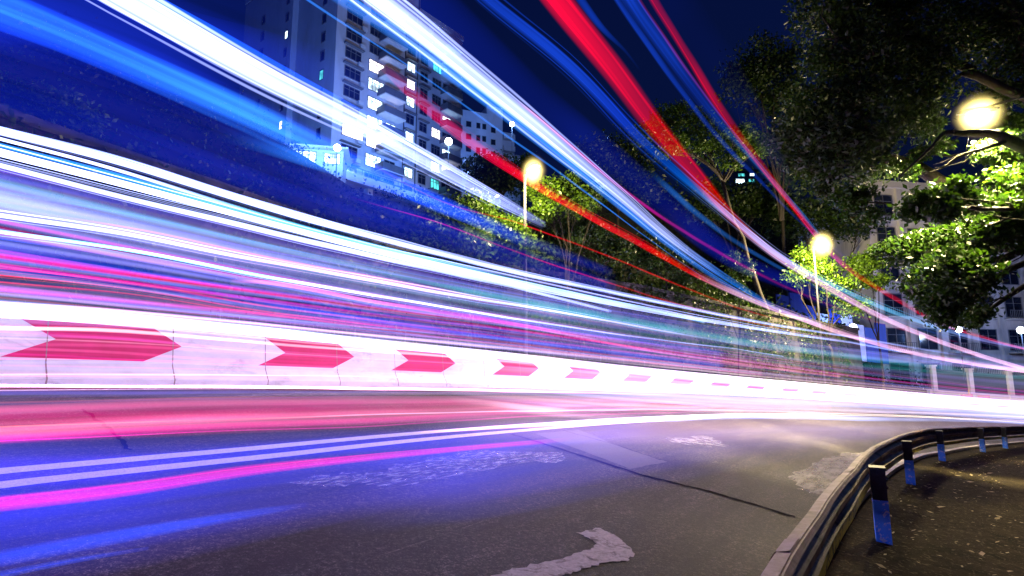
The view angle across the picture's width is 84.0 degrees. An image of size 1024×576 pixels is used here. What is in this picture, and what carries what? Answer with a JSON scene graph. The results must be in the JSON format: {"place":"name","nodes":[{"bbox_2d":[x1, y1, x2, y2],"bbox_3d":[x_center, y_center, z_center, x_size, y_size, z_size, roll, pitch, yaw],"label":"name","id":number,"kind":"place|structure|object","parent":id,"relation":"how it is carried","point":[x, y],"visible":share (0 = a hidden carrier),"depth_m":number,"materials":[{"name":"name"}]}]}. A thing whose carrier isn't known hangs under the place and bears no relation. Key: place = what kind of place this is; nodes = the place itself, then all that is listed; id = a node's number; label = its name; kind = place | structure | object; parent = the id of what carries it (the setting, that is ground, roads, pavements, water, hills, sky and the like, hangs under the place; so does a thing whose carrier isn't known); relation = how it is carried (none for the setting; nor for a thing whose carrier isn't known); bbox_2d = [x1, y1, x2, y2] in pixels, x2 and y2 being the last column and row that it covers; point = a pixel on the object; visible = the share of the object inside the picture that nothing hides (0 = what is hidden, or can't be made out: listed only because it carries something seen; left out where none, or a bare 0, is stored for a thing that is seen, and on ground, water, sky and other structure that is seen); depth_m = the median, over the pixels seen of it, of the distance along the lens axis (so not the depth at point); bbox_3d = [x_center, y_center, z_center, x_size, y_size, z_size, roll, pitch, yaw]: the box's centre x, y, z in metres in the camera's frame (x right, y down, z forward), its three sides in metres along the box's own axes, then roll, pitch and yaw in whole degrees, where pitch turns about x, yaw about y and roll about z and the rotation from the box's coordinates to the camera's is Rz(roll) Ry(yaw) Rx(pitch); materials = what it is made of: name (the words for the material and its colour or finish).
{"place":"outdoors","nodes":[
{"label":"outdoors","id":0,"kind":"place"},
{"bbox_2d":[0,36,921,391],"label":"hillside","id":1,"kind":"structure","parent":0,"point":[126,116],"depth_m":47.99,"materials":[{"name":"green plant"}]},
{"bbox_2d":[0,70,117,140],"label":"bush","id":2,"kind":"object","parent":1,"relation":"on","point":[70,109],"visible":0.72,"depth_m":13.56,"materials":[{"name":"green plant"}]},
{"bbox_2d":[0,1,215,120],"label":"dark tree","id":3,"kind":"object","parent":1,"relation":"on","point":[49,41],"visible":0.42,"depth_m":41.56,"materials":[{"name":"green plant"}]},
{"bbox_2d":[287,143,351,182],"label":"gatehouse","id":4,"kind":"object","parent":1,"relation":"on","point":[343,156],"visible":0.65,"depth_m":67.20,"materials":[{"name":"paint"}]},
{"bbox_2d":[296,150,316,162],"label":"window","id":5,"kind":"structure","parent":4,"relation":"in","point":[309,154],"depth_m":66.84,"materials":[{"name":"white glass"}]},
{"bbox_2d":[324,153,340,164],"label":"window","id":6,"kind":"structure","parent":4,"relation":"in","point":[332,161],"depth_m":67.30,"materials":[{"name":"white glass"}]},
{"bbox_2d":[238,0,463,204],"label":"apartment tower","id":7,"kind":"structure","parent":1,"relation":"on","point":[374,86],"depth_m":84.42,"materials":[{"name":"grey paint"}]},
{"bbox_2d":[339,139,360,158],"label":"window","id":8,"kind":"structure","parent":7,"relation":"in","point":[352,150],"depth_m":78.13,"materials":[{"name":"blue glass"}]},
{"bbox_2d":[341,99,362,119],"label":"window","id":9,"kind":"structure","parent":7,"relation":"in","point":[351,112],"depth_m":78.65,"materials":[{"name":"white glass"}]},
{"bbox_2d":[342,79,363,100],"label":"window","id":10,"kind":"structure","parent":7,"relation":"in","point":[348,91],"depth_m":79.11,"materials":[{"name":"blue glass"}]},
{"bbox_2d":[340,119,366,140],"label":"window","id":11,"kind":"structure","parent":7,"relation":"in","point":[349,131],"depth_m":78.57,"materials":[{"name":"white glass"}]},
{"bbox_2d":[343,60,364,81],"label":"window","id":12,"kind":"structure","parent":7,"relation":"in","point":[349,72],"depth_m":79.52,"materials":[{"name":"blue glass"}]},
{"bbox_2d":[344,41,364,62],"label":"window","id":13,"kind":"structure","parent":7,"relation":"in","point":[350,53],"depth_m":79.90,"materials":[{"name":"black glass"}]},
{"bbox_2d":[345,22,365,44],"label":"window","id":14,"kind":"structure","parent":7,"relation":"in","point":[351,34],"depth_m":80.31,"materials":[{"name":"black glass"}]},
{"bbox_2d":[346,3,366,26],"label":"window","id":15,"kind":"structure","parent":7,"relation":"in","point":[352,16],"depth_m":80.83,"materials":[{"name":"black glass"}]},
{"bbox_2d":[349,0,363,6],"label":"window","id":16,"kind":"structure","parent":7,"relation":"in","point":[359,3],"depth_m":81.53,"materials":[{"name":"blue glass"}]},
{"bbox_2d":[365,152,380,167],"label":"window","id":17,"kind":"structure","parent":7,"relation":"in","point":[370,160],"depth_m":80.75,"materials":[{"name":"white glass"}]},
{"bbox_2d":[366,133,381,148],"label":"window","id":18,"kind":"structure","parent":7,"relation":"in","point":[371,140],"depth_m":81.17,"materials":[{"name":"white glass"}]},
{"bbox_2d":[366,114,382,129],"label":"window","id":19,"kind":"structure","parent":7,"relation":"in","point":[371,122],"depth_m":81.57,"materials":[{"name":"white glass"}]},
{"bbox_2d":[367,95,382,111],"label":"window","id":20,"kind":"structure","parent":7,"relation":"in","point":[372,103],"depth_m":81.96,"materials":[{"name":"white glass"}]},
{"bbox_2d":[368,77,383,92],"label":"window","id":21,"kind":"structure","parent":7,"relation":"in","point":[373,84],"depth_m":82.40,"materials":[{"name":"white glass"}]},
{"bbox_2d":[369,58,384,74],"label":"window","id":22,"kind":"structure","parent":7,"relation":"in","point":[374,66],"depth_m":82.84,"materials":[{"name":"white glass"}]},
{"bbox_2d":[369,40,384,56],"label":"window","id":23,"kind":"structure","parent":7,"relation":"in","point":[374,48],"depth_m":83.23,"materials":[{"name":"black glass"}]},
{"bbox_2d":[370,22,385,38],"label":"window","id":24,"kind":"structure","parent":7,"relation":"in","point":[375,30],"depth_m":83.61,"materials":[{"name":"black glass"}]},
{"bbox_2d":[371,4,385,20],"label":"window","id":25,"kind":"structure","parent":7,"relation":"in","point":[376,12],"depth_m":84.08,"materials":[{"name":"white glass"}]},
{"bbox_2d":[403,163,415,178],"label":"window","id":26,"kind":"structure","parent":7,"relation":"in","point":[408,172],"depth_m":86.02,"materials":[{"name":"white glass"}]},
{"bbox_2d":[403,145,416,160],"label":"window","id":27,"kind":"structure","parent":7,"relation":"in","point":[408,153],"depth_m":86.44,"materials":[{"name":"white glass"}]},
{"bbox_2d":[404,127,416,142],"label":"window","id":28,"kind":"structure","parent":7,"relation":"in","point":[409,137],"depth_m":86.84,"materials":[{"name":"white glass"}]},
{"bbox_2d":[405,109,417,125],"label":"window","id":29,"kind":"structure","parent":7,"relation":"in","point":[409,118],"depth_m":87.30,"materials":[{"name":"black glass"}]},
{"bbox_2d":[405,92,417,107],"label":"window","id":30,"kind":"structure","parent":7,"relation":"in","point":[410,102],"depth_m":87.69,"materials":[{"name":"white glass"}]},
{"bbox_2d":[406,74,418,90],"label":"window","id":31,"kind":"structure","parent":7,"relation":"in","point":[410,84],"depth_m":88.16,"materials":[{"name":"white glass"}]},
{"bbox_2d":[406,57,418,73],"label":"window","id":32,"kind":"structure","parent":7,"relation":"in","point":[411,67],"depth_m":88.57,"materials":[{"name":"white glass"}]},
{"bbox_2d":[407,40,418,56],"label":"window","id":33,"kind":"structure","parent":7,"relation":"in","point":[411,50],"depth_m":88.99,"materials":[{"name":"blue glass"}]},
{"bbox_2d":[408,23,419,40],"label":"window","id":34,"kind":"structure","parent":7,"relation":"in","point":[411,33],"depth_m":89.38,"materials":[{"name":"white glass"}]},
{"bbox_2d":[408,6,419,23],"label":"window","id":35,"kind":"structure","parent":7,"relation":"in","point":[412,16],"depth_m":89.84,"materials":[{"name":"white glass"}]},
{"bbox_2d":[417,170,428,184],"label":"window","id":36,"kind":"structure","parent":7,"relation":"in","point":[421,178],"depth_m":88.92,"materials":[{"name":"black glass"}]},
{"bbox_2d":[417,153,428,167],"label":"window","id":37,"kind":"structure","parent":7,"relation":"in","point":[421,161],"depth_m":89.30,"materials":[{"name":"white glass"}]},
{"bbox_2d":[417,135,429,150],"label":"window","id":38,"kind":"structure","parent":7,"relation":"in","point":[422,144],"depth_m":89.74,"materials":[{"name":"black glass"}]},
{"bbox_2d":[418,118,429,133],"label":"window","id":39,"kind":"structure","parent":7,"relation":"in","point":[422,126],"depth_m":90.19,"materials":[{"name":"black glass"}]},
{"bbox_2d":[418,101,429,116],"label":"window","id":40,"kind":"structure","parent":7,"relation":"in","point":[423,110],"depth_m":90.56,"materials":[{"name":"glass"}]},
{"bbox_2d":[419,84,430,99],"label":"window","id":41,"kind":"structure","parent":7,"relation":"in","point":[423,93],"depth_m":90.99,"materials":[{"name":"black glass"}]},
{"bbox_2d":[419,67,430,83],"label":"window","id":42,"kind":"structure","parent":7,"relation":"in","point":[423,76],"depth_m":91.43,"materials":[{"name":"black glass"}]},
{"bbox_2d":[420,51,431,66],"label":"window","id":43,"kind":"structure","parent":7,"relation":"in","point":[424,60],"depth_m":91.81,"materials":[{"name":"blue glass"}]},
{"bbox_2d":[420,34,431,50],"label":"window","id":44,"kind":"structure","parent":7,"relation":"in","point":[424,44],"depth_m":92.28,"materials":[{"name":"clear glass"}]},
{"bbox_2d":[421,18,431,34],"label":"window","id":45,"kind":"structure","parent":7,"relation":"in","point":[425,28],"depth_m":92.70,"materials":[{"name":"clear glass"}]},
{"bbox_2d":[430,178,438,190],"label":"window","id":46,"kind":"structure","parent":7,"relation":"in","point":[434,183],"depth_m":91.06,"materials":[{"name":"teal glass"}]},
{"bbox_2d":[430,161,439,173],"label":"window","id":47,"kind":"structure","parent":7,"relation":"in","point":[435,167],"depth_m":91.52,"materials":[{"name":"white glass"}]},
{"bbox_2d":[431,144,439,156],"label":"window","id":48,"kind":"structure","parent":7,"relation":"in","point":[435,150],"depth_m":91.95,"materials":[{"name":"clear glass"}]},
{"bbox_2d":[431,127,439,139],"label":"window","id":49,"kind":"structure","parent":7,"relation":"in","point":[435,133],"depth_m":92.31,"materials":[{"name":"white glass"}]},
{"bbox_2d":[431,110,440,123],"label":"window","id":50,"kind":"structure","parent":7,"relation":"in","point":[436,117],"depth_m":92.81,"materials":[{"name":"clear glass"}]},
{"bbox_2d":[432,94,440,106],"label":"window","id":51,"kind":"structure","parent":7,"relation":"in","point":[436,100],"depth_m":93.17,"materials":[{"name":"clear glass"}]},
{"bbox_2d":[432,77,440,90],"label":"window","id":52,"kind":"structure","parent":7,"relation":"in","point":[436,83],"depth_m":93.58,"materials":[{"name":"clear glass"}]},
{"bbox_2d":[433,61,441,74],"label":"window","id":53,"kind":"structure","parent":7,"relation":"in","point":[437,68],"depth_m":94.08,"materials":[{"name":"blue glass"}]},
{"bbox_2d":[433,45,441,58],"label":"window","id":54,"kind":"structure","parent":7,"relation":"in","point":[437,51],"depth_m":94.45,"materials":[{"name":"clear glass"}]},
{"bbox_2d":[433,29,441,42],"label":"window","id":55,"kind":"structure","parent":7,"relation":"in","point":[437,36],"depth_m":94.84,"materials":[{"name":"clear glass"}]},
{"bbox_2d":[283,143,457,207],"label":"podium deck","id":56,"kind":"structure","parent":1,"relation":"on","point":[356,182],"depth_m":75.90,"materials":[{"name":"concrete"}]},
{"bbox_2d":[0,105,865,387],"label":"retaining wall","id":57,"kind":"structure","parent":1,"relation":"on","point":[182,246],"depth_m":16.16,"materials":[{"name":"concrete"}]},
{"bbox_2d":[0,103,855,386],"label":"creeper","id":58,"kind":"object","parent":57,"relation":"attached to","point":[39,144],"visible":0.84,"depth_m":17.67,"materials":[{"name":"green plant"}]},
{"bbox_2d":[0,5,927,392],"bbox_3d":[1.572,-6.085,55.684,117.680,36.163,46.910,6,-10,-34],"label":"hillside scrub","id":59,"kind":"object","parent":1,"relation":"on","point":[628,277],"visible":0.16,"depth_m":45.34,"materials":[{"name":"green plant"}]},
{"bbox_2d":[405,184,542,352],"bbox_3d":[-1.440,-0.048,22.738,5.392,8.534,4.023,0,-9,0],"label":"tree","id":60,"kind":"object","parent":1,"relation":"on","point":[461,225],"visible":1,"depth_m":22.69,"materials":[{"name":"green plant"}]},
{"bbox_2d":[460,106,519,210],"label":"apartment tower","id":61,"kind":"structure","parent":1,"relation":"on","point":[482,130],"depth_m":128.06,"materials":[{"name":"grey paint"}]},
{"bbox_2d":[456,146,539,214],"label":"dark tree","id":62,"kind":"object","parent":1,"relation":"on","point":[498,175],"visible":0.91,"depth_m":67.82,"materials":[{"name":"green plant"}]},
{"bbox_2d":[528,209,640,361],"bbox_3d":[3.217,0.586,28.184,7.455,9.384,3.634,7,-11,-41],"label":"tree","id":63,"kind":"object","parent":1,"relation":"on","point":[550,248],"visible":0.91,"depth_m":27.85,"materials":[{"name":"green plant"}]},
{"bbox_2d":[567,121,677,237],"bbox_3d":[12.117,-11.636,64.183,12.706,15.447,10.162,3,-9,-21],"label":"dark tree","id":64,"kind":"object","parent":1,"relation":"on","point":[618,189],"visible":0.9,"depth_m":63.95,"materials":[{"name":"green plant"}]},
{"bbox_2d":[617,227,711,290],"bbox_3d":[9.684,-1.342,36.422,3.833,4.857,8.842,-7,-11,40],"label":"bush","id":65,"kind":"object","parent":1,"relation":"on","point":[655,259],"visible":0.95,"depth_m":35.86,"materials":[{"name":"green plant"}]},
{"bbox_2d":[629,97,770,310],"bbox_3d":[16.161,-6.046,45.261,15.023,18.053,5.470,3,-9,-19],"label":"flat topped tree","id":66,"kind":"object","parent":1,"relation":"on","point":[675,143],"visible":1,"depth_m":45.29,"materials":[{"name":"green plant"}]},
{"bbox_2d":[663,170,800,285],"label":"dark tree","id":67,"kind":"object","parent":1,"relation":"on","point":[709,201],"visible":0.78,"depth_m":66.13,"materials":[{"name":"green plant"}]},
{"bbox_2d":[704,250,763,376],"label":"tree","id":68,"kind":"object","parent":1,"relation":"on","point":[734,263],"visible":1,"depth_m":38.63,"materials":[{"name":"green plant"}]},
{"bbox_2d":[712,26,823,295],"bbox_3d":[27.558,-11.535,58.626,12.973,31.811,9.012,0,-9,0],"label":"dark tree","id":69,"kind":"object","parent":1,"relation":"on","point":[760,72],"visible":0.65,"depth_m":59.04,"materials":[{"name":"green plant"}]},
{"bbox_2d":[745,182,891,314],"bbox_3d":[34.973,-1.659,64.133,15.422,23.088,11.443,2,-9,-15],"label":"dark tree","id":70,"kind":"object","parent":1,"relation":"on","point":[819,213],"visible":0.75,"depth_m":63.97,"materials":[{"name":"green plant"}]},
{"bbox_2d":[779,238,875,385],"bbox_3d":[26.901,2.774,48.176,8.157,14.009,4.712,0,-9,0],"label":"tree","id":71,"kind":"object","parent":1,"relation":"on","point":[802,267],"visible":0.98,"depth_m":48.05,"materials":[{"name":"green plant"}]},
{"bbox_2d":[775,292,888,363],"bbox_3d":[32.654,4.209,57.498,16.347,6.822,0.198,4,-9,-25],"label":"site hoarding","id":72,"kind":"object","parent":1,"relation":"on","point":[869,346],"visible":0.42,"depth_m":58.93,"materials":[{"name":"metal"}]},
{"bbox_2d":[797,179,1023,390],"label":"white villa","id":73,"kind":"object","parent":1,"relation":"on","point":[996,344],"visible":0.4,"depth_m":65.78,"materials":[{"name":"white paint"}]},
{"bbox_2d":[873,194,893,214],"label":"window","id":74,"kind":"structure","parent":73,"relation":"in","point":[883,198],"depth_m":66.58,"materials":[{"name":"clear glass"}]},
{"bbox_2d":[876,227,895,244],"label":"window","id":75,"kind":"structure","parent":73,"relation":"in","point":[884,233],"depth_m":65.98,"materials":[{"name":"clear glass"}]},
{"bbox_2d":[880,263,899,280],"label":"window","id":76,"kind":"structure","parent":73,"relation":"in","point":[896,273],"depth_m":65.41,"materials":[{"name":"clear glass"}]},
{"bbox_2d":[883,293,902,314],"bbox_3d":[43.418,1.857,64.789,2.439,2.440,0.100,1,-9,-10],"label":"window","id":77,"kind":"structure","parent":73,"relation":"in","point":[889,300],"depth_m":64.80,"materials":[{"name":"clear glass"}]},
{"bbox_2d":[886,328,906,349],"bbox_3d":[43.418,5.714,64.212,2.439,2.440,0.100,1,-9,-10],"label":"window","id":78,"kind":"structure","parent":73,"relation":"in","point":[893,334],"depth_m":64.24,"materials":[{"name":"black glass"}]},
{"bbox_2d":[889,363,910,384],"bbox_3d":[43.418,9.571,63.635,2.439,2.440,0.100,1,-9,-10],"label":"window","id":79,"kind":"structure","parent":73,"relation":"in","point":[893,366],"depth_m":63.66,"materials":[{"name":"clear glass"}]},
{"bbox_2d":[917,328,938,349],"bbox_3d":[47.456,5.817,64.901,2.439,2.440,0.100,1,-9,-10],"label":"window","id":80,"kind":"structure","parent":73,"relation":"in","point":[927,337],"depth_m":64.91,"materials":[{"name":"black glass"}]},
{"bbox_2d":[921,363,940,384],"bbox_3d":[47.456,9.674,64.324,2.439,2.440,0.100,1,-9,-10],"label":"window","id":81,"kind":"structure","parent":73,"relation":"in","point":[923,366],"depth_m":64.27,"materials":[{"name":"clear glass"}]},
{"bbox_2d":[948,329,968,349],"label":"window","id":82,"kind":"structure","parent":73,"relation":"in","point":[953,335],"depth_m":65.58,"materials":[{"name":"black glass"}]},
{"bbox_2d":[952,363,970,370],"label":"window","id":83,"kind":"structure","parent":73,"relation":"in","point":[958,365],"depth_m":65.10,"materials":[{"name":"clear glass"}]},
{"bbox_2d":[979,329,998,349],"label":"window","id":84,"kind":"structure","parent":73,"relation":"in","point":[988,338],"depth_m":66.31,"materials":[{"name":"black glass"}]},
{"bbox_2d":[1000,265,1019,284],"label":"window","id":85,"kind":"structure","parent":73,"relation":"in","point":[1013,279],"depth_m":68.12,"materials":[{"name":"black glass"}]},
{"bbox_2d":[1004,297,1023,317],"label":"window","id":86,"kind":"structure","parent":73,"relation":"in","point":[1015,303],"depth_m":67.57,"materials":[{"name":"black glass"}]},
{"bbox_2d":[1008,330,1023,350],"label":"window","id":87,"kind":"structure","parent":73,"relation":"in","point":[1014,337],"depth_m":66.93,"materials":[{"name":"black glass"}]},
{"bbox_2d":[956,327,964,379],"bbox_3d":[44.762,6.492,56.663,0.600,5.300,0.600,0,-9,0],"label":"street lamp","id":88,"kind":"object","parent":1,"relation":"on","point":[959,329],"visible":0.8,"depth_m":56.73,"materials":[{"name":"white metal"}]},
{"bbox_2d":[925,363,1023,400],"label":"boundary wall","id":89,"kind":"structure","parent":1,"relation":"on","point":[1006,385],"depth_m":57.24,"materials":[{"name":"white concrete"}]},
{"bbox_2d":[0,387,1023,575],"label":"road","id":90,"kind":"structure","parent":0,"point":[271,481],"depth_m":6.13,"materials":[{"name":"grey asphalt"}]},
{"bbox_2d":[209,309,788,379],"bbox_3d":[5.976,4.421,27.601,2.014,3.462,39.703,-8,-12,42],"label":"pedestrian railing","id":91,"kind":"object","parent":90,"relation":"on","point":[219,312],"visible":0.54,"depth_m":19.09,"materials":[{"name":"white metal"}]},
{"bbox_2d":[0,310,1023,412],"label":"concrete barrier","id":92,"kind":"object","parent":90,"relation":"on","point":[40,350],"visible":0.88,"depth_m":13.24,"materials":[{"name":"white paint"}]},
{"bbox_2d":[523,163,540,357],"bbox_3d":[0.718,-0.673,22.060,1.933,9.603,1.428,-8,-12,44],"label":"street lamp","id":93,"kind":"object","parent":90,"relation":"on","point":[532,169],"visible":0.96,"depth_m":22.77,"materials":[{"name":"white metal"}]},
{"bbox_2d":[813,241,827,384],"bbox_3d":[24.498,1.981,44.295,2.625,14.027,3.351,0,-9,0],"label":"street lamp","id":94,"kind":"object","parent":90,"relation":"on","point":[821,245],"visible":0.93,"depth_m":45.41,"materials":[{"name":"grey metal"}]},
{"bbox_2d":[859,441,1023,506],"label":"kerb","id":95,"kind":"structure","parent":90,"relation":"on","point":[899,465],"depth_m":14.68,"materials":[{"name":"concrete"}]},
{"bbox_2d":[0,0,1023,207],"label":"sky","id":96,"kind":"structure","parent":0,"point":[557,70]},
{"bbox_2d":[521,169,607,360],"bbox_3d":[2.570,-0.340,25.003,4.380,10.244,2.492,2,-9,-12],"label":"tree","id":97,"kind":"object","parent":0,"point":[544,205],"visible":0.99,"depth_m":25.25,"materials":[{"name":"green plant"}]},
{"bbox_2d":[725,169,760,203],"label":"hill house","id":98,"kind":"structure","parent":0,"point":[747,174],"depth_m":197.86,"materials":[{"name":"black"}]},
{"bbox_2d":[839,243,899,389],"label":"tree","id":99,"kind":"object","parent":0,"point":[863,267],"visible":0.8,"depth_m":50.30,"materials":[{"name":"green plant"}]},
{"bbox_2d":[825,443,1023,575],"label":"shoulder","id":100,"kind":"object","parent":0,"point":[860,550],"visible":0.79,"depth_m":7.05},
{"bbox_2d":[757,0,1023,202],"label":"overhanging tree","id":101,"kind":"object","parent":100,"relation":"on","point":[906,47],"visible":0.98,"depth_m":16.69,"materials":[{"name":"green plant"}]},
{"bbox_2d":[876,112,959,182],"bbox_3d":[13.364,-4.587,18.581,2.844,2.170,1.584,-2,-9,13],"label":"hanging branch","id":102,"kind":"object","parent":101,"relation":"attached to","point":[915,170],"visible":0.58,"depth_m":18.56,"materials":[{"name":"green plant"}]},
{"bbox_2d":[967,104,1023,171],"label":"hanging branch","id":103,"kind":"object","parent":101,"relation":"hanging from","point":[1013,124],"visible":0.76,"depth_m":17.22,"materials":[{"name":"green plant"}]},
{"bbox_2d":[761,426,1023,575],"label":"guardrail","id":104,"kind":"object","parent":100,"relation":"on","point":[808,546],"visible":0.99,"depth_m":5.76,"materials":[{"name":"metal"}]},
{"bbox_2d":[865,155,1023,333],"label":"leafy tree","id":105,"kind":"object","parent":100,"relation":"on","point":[963,241],"visible":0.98,"depth_m":15.59,"materials":[{"name":"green plant"}]},
{"bbox_2d":[812,182,893,224],"bbox_3d":[13.890,-3.453,22.727,3.161,1.896,1.718,0,-9,0],"label":"hanging branch","id":106,"kind":"object","parent":105,"relation":"hanging from","point":[853,202],"visible":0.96,"depth_m":22.56,"materials":[{"name":"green plant"}]},
{"bbox_2d":[956,97,1023,121],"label":"street lamp","id":107,"kind":"object","parent":100,"relation":"on","point":[980,113],"visible":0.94,"depth_m":17.04,"materials":[{"name":"grey paint"}]},
{"bbox_2d":[876,453,1022,574],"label":"leaf litter","id":108,"kind":"object","parent":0,"point":[980,553],"visible":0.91,"depth_m":7.83,"materials":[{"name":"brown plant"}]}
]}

